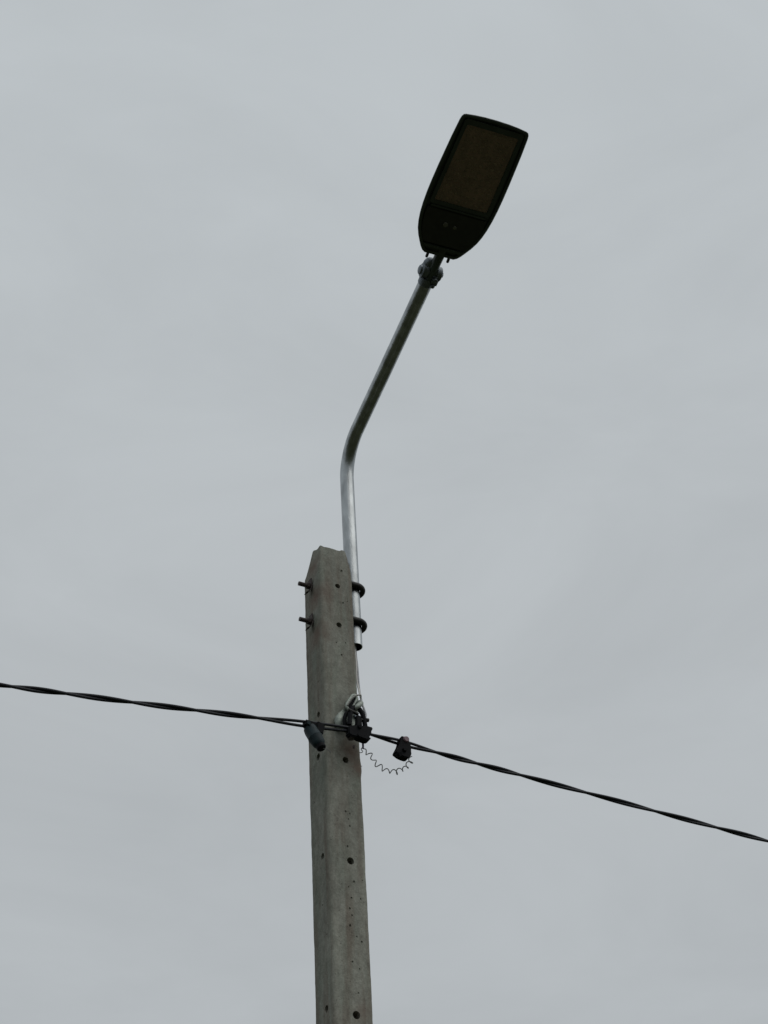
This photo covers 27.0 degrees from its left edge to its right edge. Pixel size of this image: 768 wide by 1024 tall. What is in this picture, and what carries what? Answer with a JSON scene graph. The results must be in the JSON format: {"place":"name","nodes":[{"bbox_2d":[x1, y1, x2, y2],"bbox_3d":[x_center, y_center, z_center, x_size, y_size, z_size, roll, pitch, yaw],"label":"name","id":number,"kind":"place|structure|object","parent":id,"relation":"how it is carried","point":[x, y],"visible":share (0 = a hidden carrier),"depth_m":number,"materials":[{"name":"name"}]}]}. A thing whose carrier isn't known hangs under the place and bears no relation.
{"place":"outdoors","nodes":[
{"label":"outdoors","id":0,"kind":"place"},
{"bbox_2d":[0,0,767,1023],"label":"sky","id":1,"kind":"structure","parent":0,"point":[211,252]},
{"bbox_3d":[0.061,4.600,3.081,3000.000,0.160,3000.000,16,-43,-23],"label":"ground","id":2,"kind":"structure","parent":0,"visible":0},
{"bbox_2d":[305,545,372,1023],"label":"utility pole","id":3,"kind":"object","parent":2,"relation":"on","point":[343,993],"visible":0.97,"depth_m":5.87,"materials":[{"name":"concrete"}]},
{"bbox_2d":[334,694,363,728],"bbox_3d":[-0.129,0.754,6.110,0.112,0.169,0.086,16,-43,-23],"label":"hook bracket","id":4,"kind":"object","parent":3,"relation":"attached to","point":[356,702],"visible":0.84,"depth_m":6.12,"materials":[{"name":"metal"}]},
{"bbox_2d":[342,705,372,748],"bbox_3d":[-0.098,0.809,6.038,0.106,0.194,0.064,16,-43,-23],"label":"cable clamp","id":5,"kind":"object","parent":4,"relation":"hanging from","point":[358,732],"visible":1,"depth_m":6.02,"materials":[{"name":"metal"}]},
{"bbox_2d":[0,683,767,841],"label":"overhead cable","id":6,"kind":"object","parent":5,"relation":"attached to","point":[95,697],"visible":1,"depth_m":6.04,"materials":[{"name":"black rubber"}]},
{"bbox_2d":[303,719,330,752],"bbox_3d":[-0.247,0.827,5.889,0.104,0.128,0.061,3,-40,-8],"label":"cable connector","id":7,"kind":"object","parent":6,"relation":"hanging from","point":[313,731],"visible":1,"depth_m":5.87,"materials":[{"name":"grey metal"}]},
{"bbox_2d":[392,736,410,760],"bbox_3d":[0.068,0.893,6.057,0.068,0.097,0.044,16,-43,-23],"label":"cable connector","id":8,"kind":"object","parent":6,"relation":"hanging from","point":[402,751],"visible":1,"depth_m":6.04,"materials":[{"name":"black plastic"}]},
{"bbox_2d":[360,743,412,774],"bbox_3d":[0.001,0.951,6.136,0.235,0.129,0.058,16,-43,-23],"label":"curly wire","id":9,"kind":"object","parent":5,"relation":"hanging from","point":[382,765],"visible":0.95,"depth_m":6.10,"materials":[{"name":"black metal"}]},
{"bbox_2d":[347,643,361,704],"bbox_3d":[-0.108,0.567,6.337,0.060,0.538,0.155,-13,-40,11],"label":"feed wire","id":10,"kind":"object","parent":3,"relation":"attached to","point":[359,695],"visible":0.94,"depth_m":6.27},
{"bbox_2d":[356,649,366,717],"bbox_3d":[-0.095,0.602,6.322,0.017,0.612,0.160,3,-40,-8],"label":"feed wire","id":11,"kind":"object","parent":3,"relation":"attached to","point":[363,707],"visible":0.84,"depth_m":6.30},
{"bbox_2d":[298,114,528,650],"bbox_3d":[0.116,-0.486,6.301,0.315,1.372,1.733,14,-43,-21],"label":"street lamp","id":12,"kind":"object","parent":3,"relation":"attached to","point":[470,182],"visible":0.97,"depth_m":6.35,"materials":[{"name":"metal"}]}
]}

